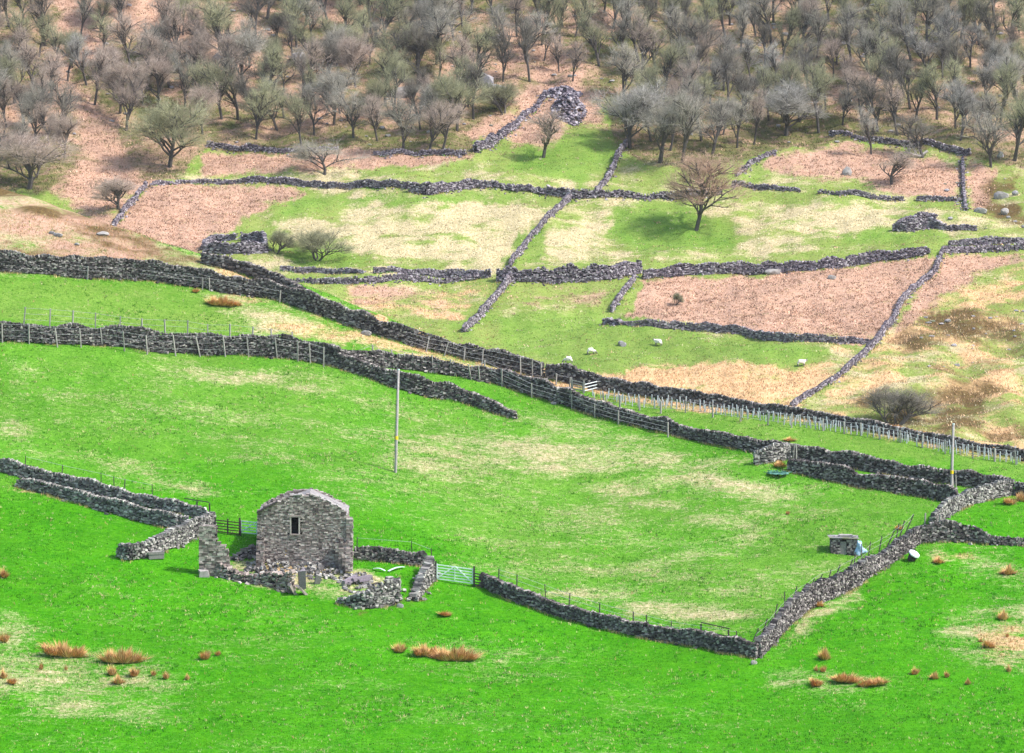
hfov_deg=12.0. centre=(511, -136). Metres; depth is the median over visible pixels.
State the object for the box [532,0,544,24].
bare tree
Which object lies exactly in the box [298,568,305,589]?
leaning slab
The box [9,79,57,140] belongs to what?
bare tree
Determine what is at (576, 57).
bare tree
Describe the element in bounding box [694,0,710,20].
bare tree
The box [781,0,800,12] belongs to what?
bare tree
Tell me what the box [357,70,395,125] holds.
bare tree
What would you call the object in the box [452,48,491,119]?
bare tree
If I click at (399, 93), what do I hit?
boulder
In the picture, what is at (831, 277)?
boulder
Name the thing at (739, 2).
bare tree
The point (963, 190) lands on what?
dry stone wall
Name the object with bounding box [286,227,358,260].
bush
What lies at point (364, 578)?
fallen beam
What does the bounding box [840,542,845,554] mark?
door
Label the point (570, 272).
dry stone wall
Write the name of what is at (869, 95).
bare tree
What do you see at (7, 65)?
bare tree
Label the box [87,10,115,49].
bare tree
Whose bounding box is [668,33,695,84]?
bare tree
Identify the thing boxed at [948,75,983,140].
bare tree
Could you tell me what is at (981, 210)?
boulder
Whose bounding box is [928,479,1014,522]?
dry stone wall
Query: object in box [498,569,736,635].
wire fence
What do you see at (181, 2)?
bare tree
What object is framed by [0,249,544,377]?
dry stone wall
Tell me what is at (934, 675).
rush clump
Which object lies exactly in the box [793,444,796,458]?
fence post
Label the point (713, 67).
bare tree
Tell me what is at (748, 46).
bare tree
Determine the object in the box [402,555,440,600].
dry stone wall
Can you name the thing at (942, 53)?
bare tree
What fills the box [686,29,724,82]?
bare tree
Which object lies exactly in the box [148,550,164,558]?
stone trough
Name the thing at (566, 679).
pasture grass
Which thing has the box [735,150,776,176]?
dry stone wall
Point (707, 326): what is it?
dry stone wall
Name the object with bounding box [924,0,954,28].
bare tree
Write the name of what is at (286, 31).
bare tree
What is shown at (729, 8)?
bare tree
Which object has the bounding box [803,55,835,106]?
bare tree
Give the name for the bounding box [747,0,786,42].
bare tree
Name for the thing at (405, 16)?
bare tree
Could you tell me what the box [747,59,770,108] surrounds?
bare tree
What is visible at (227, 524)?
rail fence
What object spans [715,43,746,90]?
bare tree
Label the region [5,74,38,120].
bare tree
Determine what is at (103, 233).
boulder
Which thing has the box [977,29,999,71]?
bare tree
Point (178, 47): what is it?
bare tree
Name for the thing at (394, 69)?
bare tree
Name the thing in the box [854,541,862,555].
feed sack
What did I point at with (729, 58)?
bare tree
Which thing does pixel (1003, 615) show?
rush clump
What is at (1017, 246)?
dry stone wall
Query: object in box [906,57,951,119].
bare tree
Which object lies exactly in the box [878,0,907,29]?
bare tree
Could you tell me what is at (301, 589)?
leaning slab
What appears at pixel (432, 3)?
bare tree
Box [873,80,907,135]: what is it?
bare tree
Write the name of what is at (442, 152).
dry stone wall
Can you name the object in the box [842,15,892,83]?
bare tree
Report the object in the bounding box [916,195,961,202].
dry stone wall
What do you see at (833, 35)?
bare tree
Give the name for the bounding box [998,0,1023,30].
bare tree
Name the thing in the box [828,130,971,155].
dry stone wall
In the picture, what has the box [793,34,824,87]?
bare tree
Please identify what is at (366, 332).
boulder
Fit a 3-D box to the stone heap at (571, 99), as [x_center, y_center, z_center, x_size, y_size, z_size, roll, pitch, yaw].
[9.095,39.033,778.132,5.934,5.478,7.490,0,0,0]
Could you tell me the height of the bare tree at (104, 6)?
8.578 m
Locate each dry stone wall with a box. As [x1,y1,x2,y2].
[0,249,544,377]
[0,320,341,367]
[0,457,208,516]
[14,477,188,527]
[112,180,147,225]
[115,511,216,559]
[119,97,1016,404]
[149,175,409,190]
[200,252,305,288]
[205,140,338,154]
[214,563,252,583]
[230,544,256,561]
[245,569,295,592]
[279,265,365,274]
[288,273,479,285]
[335,578,402,609]
[339,354,517,418]
[342,349,1010,487]
[353,545,426,565]
[373,148,466,158]
[373,265,491,278]
[385,576,402,599]
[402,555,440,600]
[408,178,546,197]
[460,272,514,331]
[468,89,550,152]
[479,572,758,658]
[496,260,642,285]
[508,193,571,266]
[544,184,720,201]
[545,362,1023,460]
[592,139,627,190]
[599,317,628,325]
[609,274,635,312]
[627,319,871,344]
[642,246,930,279]
[732,180,800,192]
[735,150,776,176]
[753,442,792,464]
[754,526,920,658]
[787,458,957,500]
[789,247,944,406]
[818,189,904,201]
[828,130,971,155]
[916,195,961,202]
[919,519,1023,546]
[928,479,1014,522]
[941,242,1023,254]
[948,236,1023,246]
[956,156,970,210]
[1013,481,1023,495]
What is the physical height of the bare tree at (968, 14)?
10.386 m
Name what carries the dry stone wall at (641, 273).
on the ground at (144, 370)
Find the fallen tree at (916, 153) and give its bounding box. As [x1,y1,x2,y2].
[901,138,927,156]
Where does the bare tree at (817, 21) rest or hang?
on the ground at (144, 370)
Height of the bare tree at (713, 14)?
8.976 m
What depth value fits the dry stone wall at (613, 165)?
751.68 m
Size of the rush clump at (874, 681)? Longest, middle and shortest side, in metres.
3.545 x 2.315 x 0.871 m
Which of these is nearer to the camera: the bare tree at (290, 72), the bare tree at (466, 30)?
the bare tree at (290, 72)
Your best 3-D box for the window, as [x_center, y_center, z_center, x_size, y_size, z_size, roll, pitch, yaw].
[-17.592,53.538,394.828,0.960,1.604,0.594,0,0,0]
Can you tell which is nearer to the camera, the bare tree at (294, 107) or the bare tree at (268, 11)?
the bare tree at (294, 107)
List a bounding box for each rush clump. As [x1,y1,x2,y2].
[0,569,9,577]
[0,630,11,641]
[0,668,8,678]
[6,677,17,683]
[35,638,89,657]
[94,644,152,662]
[103,665,117,674]
[111,673,126,683]
[128,665,139,676]
[162,671,169,678]
[198,648,211,659]
[203,294,240,305]
[232,299,244,305]
[387,642,406,652]
[407,641,438,656]
[427,644,487,660]
[437,609,452,615]
[773,460,785,466]
[780,436,800,440]
[807,678,825,685]
[815,646,832,659]
[816,600,825,606]
[819,664,826,671]
[827,671,871,682]
[854,675,894,686]
[909,665,920,674]
[928,669,939,678]
[932,556,943,563]
[981,640,996,647]
[996,609,1009,619]
[997,563,1016,574]
[998,496,1016,504]
[1006,664,1012,671]
[1016,491,1023,501]
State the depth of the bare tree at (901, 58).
783.71 m
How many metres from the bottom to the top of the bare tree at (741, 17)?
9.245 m
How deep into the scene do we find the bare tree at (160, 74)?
781.22 m
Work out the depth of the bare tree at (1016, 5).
803.78 m
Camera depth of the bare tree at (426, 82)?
774.15 m
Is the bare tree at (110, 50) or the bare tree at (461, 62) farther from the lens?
the bare tree at (110, 50)
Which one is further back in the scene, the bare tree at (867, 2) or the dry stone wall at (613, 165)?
the bare tree at (867, 2)
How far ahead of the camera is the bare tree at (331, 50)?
790.57 m
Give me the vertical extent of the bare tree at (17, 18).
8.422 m
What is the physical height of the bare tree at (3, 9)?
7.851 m
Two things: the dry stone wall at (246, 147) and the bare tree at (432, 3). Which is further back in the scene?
the bare tree at (432, 3)
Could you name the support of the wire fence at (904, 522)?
on the ground at (144, 370)
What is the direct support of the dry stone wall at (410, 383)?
on the ground at (144, 370)
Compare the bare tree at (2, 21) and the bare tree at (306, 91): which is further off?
the bare tree at (2, 21)
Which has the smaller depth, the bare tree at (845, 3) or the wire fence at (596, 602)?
the wire fence at (596, 602)
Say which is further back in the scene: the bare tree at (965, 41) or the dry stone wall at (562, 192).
the bare tree at (965, 41)
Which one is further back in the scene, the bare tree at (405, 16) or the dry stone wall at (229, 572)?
the bare tree at (405, 16)
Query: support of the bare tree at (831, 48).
on the ground at (144, 370)
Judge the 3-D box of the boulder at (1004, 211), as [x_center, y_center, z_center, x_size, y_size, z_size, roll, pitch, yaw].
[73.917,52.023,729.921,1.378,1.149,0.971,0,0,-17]
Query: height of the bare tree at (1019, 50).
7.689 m
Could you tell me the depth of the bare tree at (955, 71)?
777.55 m
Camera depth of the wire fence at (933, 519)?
408.83 m
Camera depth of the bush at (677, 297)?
689.73 m
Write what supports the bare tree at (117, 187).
on the ground at (144, 370)
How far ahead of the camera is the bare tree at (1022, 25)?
799.32 m
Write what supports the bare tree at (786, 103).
on the ground at (144, 370)
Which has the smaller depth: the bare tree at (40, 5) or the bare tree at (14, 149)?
the bare tree at (14, 149)
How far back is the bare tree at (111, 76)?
776.02 m
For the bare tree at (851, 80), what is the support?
on the ground at (144, 370)
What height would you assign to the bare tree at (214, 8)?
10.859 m
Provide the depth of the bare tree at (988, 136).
751.38 m
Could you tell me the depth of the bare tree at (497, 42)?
786.85 m
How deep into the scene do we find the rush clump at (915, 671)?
370.37 m
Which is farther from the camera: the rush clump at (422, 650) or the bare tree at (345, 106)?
the bare tree at (345, 106)
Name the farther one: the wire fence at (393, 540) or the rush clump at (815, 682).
the wire fence at (393, 540)
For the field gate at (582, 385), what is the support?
on the ground at (144, 370)
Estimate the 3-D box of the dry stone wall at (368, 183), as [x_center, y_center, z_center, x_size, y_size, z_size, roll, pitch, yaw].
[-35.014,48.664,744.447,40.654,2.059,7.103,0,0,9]
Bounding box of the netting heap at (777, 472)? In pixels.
[766,470,789,474]
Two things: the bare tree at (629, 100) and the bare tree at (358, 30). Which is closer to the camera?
the bare tree at (629, 100)
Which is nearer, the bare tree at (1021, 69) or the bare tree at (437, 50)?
the bare tree at (1021, 69)
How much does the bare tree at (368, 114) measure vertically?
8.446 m
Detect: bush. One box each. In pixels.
[266,228,296,253]
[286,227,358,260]
[476,77,525,114]
[672,291,683,305]
[845,383,954,424]
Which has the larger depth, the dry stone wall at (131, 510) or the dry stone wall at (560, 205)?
the dry stone wall at (560, 205)
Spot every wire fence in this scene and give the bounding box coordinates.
[1,323,324,366]
[23,307,292,335]
[25,456,152,494]
[65,264,280,302]
[327,312,541,377]
[357,537,431,555]
[363,345,668,436]
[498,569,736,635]
[555,373,570,386]
[602,393,1016,464]
[752,514,913,641]
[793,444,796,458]
[924,513,940,524]
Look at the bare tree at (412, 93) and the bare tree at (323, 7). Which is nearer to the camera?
the bare tree at (412, 93)
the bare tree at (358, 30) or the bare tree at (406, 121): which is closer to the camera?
the bare tree at (406, 121)
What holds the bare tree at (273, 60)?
on the ground at (144, 370)
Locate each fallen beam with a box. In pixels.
[342,575,357,583]
[352,574,370,581]
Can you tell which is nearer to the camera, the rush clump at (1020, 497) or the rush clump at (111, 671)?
the rush clump at (111, 671)
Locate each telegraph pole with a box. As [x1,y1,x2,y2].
[393,369,399,472]
[949,423,954,484]
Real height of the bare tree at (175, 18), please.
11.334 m
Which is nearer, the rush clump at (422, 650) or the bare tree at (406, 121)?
the rush clump at (422, 650)
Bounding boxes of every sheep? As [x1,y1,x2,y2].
[562,356,572,362]
[587,348,596,353]
[653,338,661,345]
[797,359,807,365]
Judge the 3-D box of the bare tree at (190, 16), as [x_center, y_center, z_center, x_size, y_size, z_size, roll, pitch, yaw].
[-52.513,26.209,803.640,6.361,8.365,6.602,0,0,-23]
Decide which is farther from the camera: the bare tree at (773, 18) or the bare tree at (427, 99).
the bare tree at (773, 18)
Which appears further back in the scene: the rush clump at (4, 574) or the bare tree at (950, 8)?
the bare tree at (950, 8)
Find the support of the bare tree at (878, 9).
on the ground at (144, 370)
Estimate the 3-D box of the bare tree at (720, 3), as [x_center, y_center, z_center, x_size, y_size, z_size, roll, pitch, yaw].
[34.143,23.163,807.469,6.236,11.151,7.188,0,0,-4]
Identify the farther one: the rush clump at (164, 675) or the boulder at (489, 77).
the boulder at (489, 77)
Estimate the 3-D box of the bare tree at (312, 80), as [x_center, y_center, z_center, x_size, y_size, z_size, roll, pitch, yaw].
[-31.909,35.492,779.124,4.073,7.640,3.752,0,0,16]
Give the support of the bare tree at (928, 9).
on the ground at (144, 370)
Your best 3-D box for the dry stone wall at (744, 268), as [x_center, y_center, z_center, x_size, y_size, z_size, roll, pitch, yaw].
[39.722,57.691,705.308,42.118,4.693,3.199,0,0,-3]
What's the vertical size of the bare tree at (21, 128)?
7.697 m
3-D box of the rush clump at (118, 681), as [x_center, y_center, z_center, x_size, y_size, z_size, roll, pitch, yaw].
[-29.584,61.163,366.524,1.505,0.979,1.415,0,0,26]
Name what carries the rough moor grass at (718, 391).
on the ground at (144, 370)
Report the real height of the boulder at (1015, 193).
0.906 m
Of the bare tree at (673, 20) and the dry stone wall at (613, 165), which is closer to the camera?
the dry stone wall at (613, 165)
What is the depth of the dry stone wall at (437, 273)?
700.86 m
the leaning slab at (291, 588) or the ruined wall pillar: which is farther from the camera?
the ruined wall pillar
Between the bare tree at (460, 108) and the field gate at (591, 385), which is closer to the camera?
the field gate at (591, 385)
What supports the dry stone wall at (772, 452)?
on the ground at (144, 370)
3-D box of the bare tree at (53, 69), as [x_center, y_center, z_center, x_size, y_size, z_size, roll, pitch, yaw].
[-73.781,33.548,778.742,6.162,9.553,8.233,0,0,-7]
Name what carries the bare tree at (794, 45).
on the ground at (144, 370)
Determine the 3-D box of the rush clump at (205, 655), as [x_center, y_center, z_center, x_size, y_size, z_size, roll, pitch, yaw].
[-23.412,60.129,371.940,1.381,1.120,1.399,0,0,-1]
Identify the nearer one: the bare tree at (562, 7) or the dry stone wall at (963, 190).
the dry stone wall at (963, 190)
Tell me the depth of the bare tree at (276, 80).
774.24 m
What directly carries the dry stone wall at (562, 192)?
on the ground at (144, 370)
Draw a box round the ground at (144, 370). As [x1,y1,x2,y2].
[0,0,1023,752]
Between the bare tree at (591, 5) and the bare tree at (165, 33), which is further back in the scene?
the bare tree at (591, 5)
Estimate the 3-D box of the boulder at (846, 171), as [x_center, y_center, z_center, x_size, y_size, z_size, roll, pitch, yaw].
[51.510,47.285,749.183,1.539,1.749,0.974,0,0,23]
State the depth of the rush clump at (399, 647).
374.71 m
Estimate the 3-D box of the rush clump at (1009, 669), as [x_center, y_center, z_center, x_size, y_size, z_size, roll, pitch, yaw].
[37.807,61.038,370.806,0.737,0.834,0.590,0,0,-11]
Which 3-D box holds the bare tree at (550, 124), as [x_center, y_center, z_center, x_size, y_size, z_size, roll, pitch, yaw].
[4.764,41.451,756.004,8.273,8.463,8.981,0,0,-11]
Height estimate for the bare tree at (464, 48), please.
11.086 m
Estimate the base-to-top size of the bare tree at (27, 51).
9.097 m
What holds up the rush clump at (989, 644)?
on the ground at (144, 370)
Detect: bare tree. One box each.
[0,0,9,27]
[0,0,13,12]
[0,7,10,33]
[0,37,33,103]
[0,50,23,89]
[0,65,14,99]
[0,77,16,127]
[0,109,29,159]
[0,125,84,189]
[1,6,41,50]
[3,22,33,70]
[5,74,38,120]
[7,0,36,22]
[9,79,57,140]
[10,114,35,159]
[11,35,56,83]
[18,0,55,45]
[25,63,54,95]
[30,100,58,143]
[34,11,57,56]
[35,21,67,56]
[35,49,66,99]
[37,109,82,157]
[42,74,88,131]
[53,31,92,85]
[57,27,87,67]
[61,29,84,81]
[71,0,99,36]
[77,39,120,104]
[85,173,144,209]
[86,53,147,113]
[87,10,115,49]
[89,0,114,31]
[94,40,127,70]
[99,0,130,18]
[103,5,151,64]
[110,65,149,130]
[117,91,220,167]
[126,28,171,90]
[129,60,152,104]
[132,50,177,104]
[135,16,182,86]
[142,13,182,46]
[147,0,176,39]
[158,0,190,59]
[164,50,202,106]
[166,22,217,85]
[170,0,202,34]
[180,2,207,34]
[180,14,213,44]
[183,59,213,92]
[185,78,222,134]
[187,0,241,48]
[193,26,250,91]
[193,54,239,119]
[198,0,246,49]
[209,50,249,119]
[215,24,271,77]
[230,70,273,128]
[235,0,274,33]
[235,15,261,67]
[235,81,284,139]
[244,51,274,84]
[244,76,291,130]
[253,43,294,83]
[259,31,283,73]
[260,72,295,118]
[266,0,275,18]
[266,6,287,37]
[269,50,298,88]
[272,0,312,47]
[275,10,301,55]
[276,84,315,145]
[283,131,376,174]
[285,44,309,79]
[286,79,337,134]
[287,10,321,50]
[292,34,331,98]
[295,0,331,40]
[298,63,362,125]
[302,66,318,109]
[306,35,342,80]
[316,0,327,19]
[316,10,342,45]
[321,21,354,66]
[326,65,353,113]
[326,82,374,137]
[332,0,361,37]
[332,27,378,85]
[336,18,371,49]
[346,5,372,40]
[353,15,392,64]
[354,0,383,32]
[356,89,386,140]
[357,0,415,43]
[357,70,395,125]
[362,46,416,105]
[370,19,422,77]
[374,57,415,116]
[379,96,423,148]
[385,0,425,28]
[393,16,442,76]
[395,73,427,129]
[399,15,433,63]
[399,65,429,105]
[402,0,453,38]
[412,82,447,121]
[414,0,429,28]
[414,1,462,64]
[416,97,464,148]
[417,74,437,104]
[420,98,468,148]
[425,33,450,76]
[426,0,482,40]
[427,63,496,130]
[430,66,473,100]
[442,33,483,78]
[448,51,486,107]
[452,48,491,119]
[453,16,480,54]
[454,0,468,27]
[465,22,503,69]
[480,2,518,61]
[486,31,515,81]
[502,0,531,35]
[510,6,562,54]
[512,11,539,81]
[523,104,566,157]
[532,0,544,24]
[534,0,565,45]
[538,18,564,60]
[541,32,567,71]
[549,0,574,43]
[562,35,590,80]
[567,0,599,36]
[571,18,609,53]
[574,9,617,66]
[579,0,601,27]
[584,74,671,148]
[599,0,647,61]
[600,40,649,96]
[605,10,634,55]
[606,0,637,28]
[617,86,640,124]
[619,94,700,162]
[627,11,665,72]
[630,2,678,69]
[631,61,653,88]
[632,56,668,123]
[636,87,663,141]
[637,0,660,24]
[646,35,689,99]
[651,87,690,150]
[656,87,710,162]
[658,0,687,42]
[658,0,691,46]
[660,83,710,129]
[660,146,755,230]
[662,55,704,98]
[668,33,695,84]
[669,42,717,89]
[671,6,731,70]
[677,72,708,141]
[678,0,705,35]
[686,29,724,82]
[689,0,723,38]
[691,69,717,126]
[691,92,746,154]
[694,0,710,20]
[699,54,732,103]
[707,0,730,36]
[707,92,741,134]
[712,38,747,98]
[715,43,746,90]
[717,31,740,55]
[721,89,754,147]
[723,62,764,122]
[724,0,742,25]
[724,1,752,48]
[732,0,767,36]
[738,32,762,75]
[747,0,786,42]
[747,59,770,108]
[747,85,770,144]
[749,77,833,135]
[750,39,784,90]
[751,14,779,63]
[756,60,777,120]
[762,77,804,122]
[771,57,808,121]
[772,0,783,22]
[773,0,803,60]
[774,48,805,83]
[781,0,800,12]
[783,0,834,56]
[784,31,804,61]
[788,0,815,42]
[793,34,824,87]
[802,6,834,56]
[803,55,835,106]
[803,59,838,132]
[814,32,847,73]
[816,22,854,64]
[825,0,833,21]
[827,0,867,62]
[830,84,859,124]
[834,0,860,41]
[837,49,861,97]
[838,64,885,111]
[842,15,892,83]
[850,19,869,68]
[853,77,887,131]
[854,100,885,154]
[856,32,900,101]
[857,4,875,29]
[859,0,871,22]
[859,16,897,71]
[860,0,897,38]
[872,0,918,60]
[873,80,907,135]
[875,150,918,184]
[877,65,907,116]
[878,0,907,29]
[878,42,917,95]
[880,40,921,108]
[882,110,939,157]
[884,17,905,47]
[898,63,934,118]
[900,0,925,29]
[903,21,942,71]
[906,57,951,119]
[910,0,952,41]
[918,6,969,67]
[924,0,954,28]
[929,0,964,36]
[932,30,965,78]
[933,81,973,128]
[937,31,970,75]
[940,56,968,113]
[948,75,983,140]
[953,21,988,66]
[954,0,977,37]
[954,105,1018,166]
[955,0,995,44]
[956,84,990,131]
[969,0,995,32]
[970,85,1017,136]
[972,0,1004,46]
[973,37,1002,86]
[973,61,998,94]
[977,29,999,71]
[980,46,1020,106]
[987,35,1017,83]
[990,57,1020,122]
[991,0,997,16]
[991,96,1023,161]
[994,48,1023,102]
[996,0,1023,47]
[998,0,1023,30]
[1001,20,1022,53]
[1004,87,1023,105]
[1008,7,1023,39]
[1010,38,1023,81]
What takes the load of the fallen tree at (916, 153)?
on the ground at (144, 370)
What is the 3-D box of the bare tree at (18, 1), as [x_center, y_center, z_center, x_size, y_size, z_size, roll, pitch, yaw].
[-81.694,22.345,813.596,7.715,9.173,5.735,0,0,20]
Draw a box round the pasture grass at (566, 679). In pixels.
[0,209,1023,752]
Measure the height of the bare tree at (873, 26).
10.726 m
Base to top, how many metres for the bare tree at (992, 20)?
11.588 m
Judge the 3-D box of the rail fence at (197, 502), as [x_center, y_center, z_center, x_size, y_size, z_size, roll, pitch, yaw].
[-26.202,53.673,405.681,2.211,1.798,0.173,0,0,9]
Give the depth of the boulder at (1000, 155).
755.34 m
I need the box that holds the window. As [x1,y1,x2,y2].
[289,515,300,534]
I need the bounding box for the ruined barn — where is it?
[256,488,353,570]
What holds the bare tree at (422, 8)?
on the ground at (144, 370)
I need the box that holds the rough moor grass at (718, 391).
[40,1,1023,445]
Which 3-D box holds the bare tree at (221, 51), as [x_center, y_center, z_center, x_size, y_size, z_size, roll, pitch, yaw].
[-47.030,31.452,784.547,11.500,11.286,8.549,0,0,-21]
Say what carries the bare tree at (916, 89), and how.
on the ground at (144, 370)
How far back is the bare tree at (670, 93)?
763.82 m
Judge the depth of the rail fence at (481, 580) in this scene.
392.95 m
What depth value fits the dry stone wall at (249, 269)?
462.95 m
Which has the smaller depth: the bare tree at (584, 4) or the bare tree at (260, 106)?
the bare tree at (260, 106)
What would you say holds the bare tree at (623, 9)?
on the ground at (144, 370)
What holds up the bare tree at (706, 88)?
on the ground at (144, 370)
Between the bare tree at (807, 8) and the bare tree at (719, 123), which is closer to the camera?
the bare tree at (719, 123)
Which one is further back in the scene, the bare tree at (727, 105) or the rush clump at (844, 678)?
the bare tree at (727, 105)
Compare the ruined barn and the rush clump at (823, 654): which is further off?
the ruined barn
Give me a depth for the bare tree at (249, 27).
797.86 m
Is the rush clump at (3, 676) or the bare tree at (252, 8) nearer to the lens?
the rush clump at (3, 676)
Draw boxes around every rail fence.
[184,498,209,510]
[214,517,240,535]
[473,570,482,587]
[700,622,729,635]
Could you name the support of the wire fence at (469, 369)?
on the ground at (144, 370)
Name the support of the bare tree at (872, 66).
on the ground at (144, 370)
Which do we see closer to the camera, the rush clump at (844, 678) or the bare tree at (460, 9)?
the rush clump at (844, 678)
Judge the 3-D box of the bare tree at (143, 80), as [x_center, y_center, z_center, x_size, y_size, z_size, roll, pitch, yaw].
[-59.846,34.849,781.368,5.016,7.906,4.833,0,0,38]
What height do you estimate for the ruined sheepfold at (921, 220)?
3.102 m
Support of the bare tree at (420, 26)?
on the ground at (144, 370)
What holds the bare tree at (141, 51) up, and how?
on the ground at (144, 370)
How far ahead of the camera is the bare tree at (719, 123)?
760.64 m
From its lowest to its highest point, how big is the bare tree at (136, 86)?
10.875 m
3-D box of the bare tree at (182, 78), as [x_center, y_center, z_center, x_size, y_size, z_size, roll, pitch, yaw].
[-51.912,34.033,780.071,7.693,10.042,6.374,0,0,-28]
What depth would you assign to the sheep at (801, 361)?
655.48 m
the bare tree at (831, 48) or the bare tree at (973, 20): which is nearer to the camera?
the bare tree at (831, 48)
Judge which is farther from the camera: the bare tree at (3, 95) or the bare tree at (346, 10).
the bare tree at (346, 10)
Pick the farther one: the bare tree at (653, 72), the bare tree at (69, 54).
the bare tree at (69, 54)
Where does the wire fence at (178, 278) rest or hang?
on the ground at (144, 370)
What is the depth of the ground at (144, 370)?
428.05 m
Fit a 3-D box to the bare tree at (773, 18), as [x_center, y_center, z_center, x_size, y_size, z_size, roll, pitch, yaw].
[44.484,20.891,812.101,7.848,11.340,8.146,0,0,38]
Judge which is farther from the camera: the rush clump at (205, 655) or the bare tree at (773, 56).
the bare tree at (773, 56)
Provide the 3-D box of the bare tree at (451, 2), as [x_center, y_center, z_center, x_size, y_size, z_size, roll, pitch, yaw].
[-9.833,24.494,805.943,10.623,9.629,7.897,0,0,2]
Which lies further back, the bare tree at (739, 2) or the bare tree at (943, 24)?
the bare tree at (739, 2)
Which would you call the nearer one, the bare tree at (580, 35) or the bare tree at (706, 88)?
the bare tree at (706, 88)
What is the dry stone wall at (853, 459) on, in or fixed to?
on the ground at (144, 370)
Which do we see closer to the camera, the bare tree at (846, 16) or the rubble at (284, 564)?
the rubble at (284, 564)
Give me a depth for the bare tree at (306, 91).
768.13 m
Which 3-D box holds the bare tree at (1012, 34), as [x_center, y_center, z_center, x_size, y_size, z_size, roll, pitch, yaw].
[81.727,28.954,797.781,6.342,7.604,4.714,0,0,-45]
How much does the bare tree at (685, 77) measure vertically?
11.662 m
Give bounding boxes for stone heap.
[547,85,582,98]
[550,92,586,125]
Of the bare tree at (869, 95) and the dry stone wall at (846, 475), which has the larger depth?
the bare tree at (869, 95)
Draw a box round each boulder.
[53,233,62,236]
[96,231,108,235]
[361,330,370,335]
[387,86,410,98]
[474,73,493,88]
[618,341,625,346]
[765,269,783,274]
[828,275,835,279]
[842,166,851,175]
[974,207,986,213]
[993,191,1008,198]
[997,152,1003,157]
[1001,208,1008,214]
[1012,190,1018,195]
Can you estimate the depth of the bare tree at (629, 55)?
782.12 m
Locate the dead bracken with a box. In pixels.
[0,0,1023,442]
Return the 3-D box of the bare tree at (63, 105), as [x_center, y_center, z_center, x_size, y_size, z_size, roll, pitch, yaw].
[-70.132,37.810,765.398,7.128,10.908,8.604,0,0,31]
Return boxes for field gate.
[239,518,256,533]
[435,561,474,583]
[571,377,584,393]
[585,381,598,390]
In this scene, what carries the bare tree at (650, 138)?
on the ground at (144, 370)
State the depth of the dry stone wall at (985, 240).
712.96 m
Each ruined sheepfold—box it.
[199,231,271,255]
[892,211,977,232]
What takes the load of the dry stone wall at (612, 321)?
on the ground at (144, 370)
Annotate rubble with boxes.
[243,558,299,575]
[295,561,352,580]
[336,571,377,593]
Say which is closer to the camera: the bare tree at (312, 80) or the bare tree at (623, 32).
the bare tree at (312, 80)
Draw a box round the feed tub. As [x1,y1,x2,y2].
[907,550,918,560]
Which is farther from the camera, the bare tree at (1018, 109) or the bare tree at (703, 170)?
the bare tree at (1018, 109)
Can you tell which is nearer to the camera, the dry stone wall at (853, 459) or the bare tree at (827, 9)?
the dry stone wall at (853, 459)
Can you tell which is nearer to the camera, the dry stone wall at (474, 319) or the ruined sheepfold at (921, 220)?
the dry stone wall at (474, 319)
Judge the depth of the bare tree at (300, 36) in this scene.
794.24 m
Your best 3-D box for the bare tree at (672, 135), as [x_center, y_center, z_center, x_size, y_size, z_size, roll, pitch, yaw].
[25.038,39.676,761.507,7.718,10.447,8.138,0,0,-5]
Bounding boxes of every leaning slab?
[287,583,296,594]
[296,584,308,594]
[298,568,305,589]
[314,574,321,584]
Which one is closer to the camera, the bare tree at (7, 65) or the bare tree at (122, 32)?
the bare tree at (7, 65)
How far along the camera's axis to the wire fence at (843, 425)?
434.69 m
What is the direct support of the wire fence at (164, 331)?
on the ground at (144, 370)
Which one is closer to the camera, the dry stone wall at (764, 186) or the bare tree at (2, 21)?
the dry stone wall at (764, 186)
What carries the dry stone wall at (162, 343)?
on the ground at (144, 370)
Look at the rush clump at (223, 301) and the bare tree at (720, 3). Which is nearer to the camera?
the rush clump at (223, 301)
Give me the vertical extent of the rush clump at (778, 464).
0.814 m
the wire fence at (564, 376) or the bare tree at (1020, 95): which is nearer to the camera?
the wire fence at (564, 376)
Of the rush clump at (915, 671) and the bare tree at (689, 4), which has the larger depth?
the bare tree at (689, 4)
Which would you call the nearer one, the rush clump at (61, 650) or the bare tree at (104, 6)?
the rush clump at (61, 650)
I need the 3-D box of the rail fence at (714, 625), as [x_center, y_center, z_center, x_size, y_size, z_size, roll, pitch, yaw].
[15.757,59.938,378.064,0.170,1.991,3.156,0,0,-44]
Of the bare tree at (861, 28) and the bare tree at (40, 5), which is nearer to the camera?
the bare tree at (861, 28)
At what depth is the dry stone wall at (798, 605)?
391.24 m
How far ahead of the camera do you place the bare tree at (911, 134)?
759.14 m
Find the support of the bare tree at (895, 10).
on the ground at (144, 370)
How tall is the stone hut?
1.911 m
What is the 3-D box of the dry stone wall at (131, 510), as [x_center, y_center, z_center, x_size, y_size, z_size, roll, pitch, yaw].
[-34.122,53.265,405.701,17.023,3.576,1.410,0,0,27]
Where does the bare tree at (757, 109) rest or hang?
on the ground at (144, 370)
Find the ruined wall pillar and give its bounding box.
[198,525,229,576]
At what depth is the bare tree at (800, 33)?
804.35 m
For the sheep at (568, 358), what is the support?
on the ground at (144, 370)
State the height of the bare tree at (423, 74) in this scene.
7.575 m
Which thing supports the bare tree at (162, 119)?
on the ground at (144, 370)
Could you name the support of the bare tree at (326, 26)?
on the ground at (144, 370)
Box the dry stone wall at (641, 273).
[119,97,1016,404]

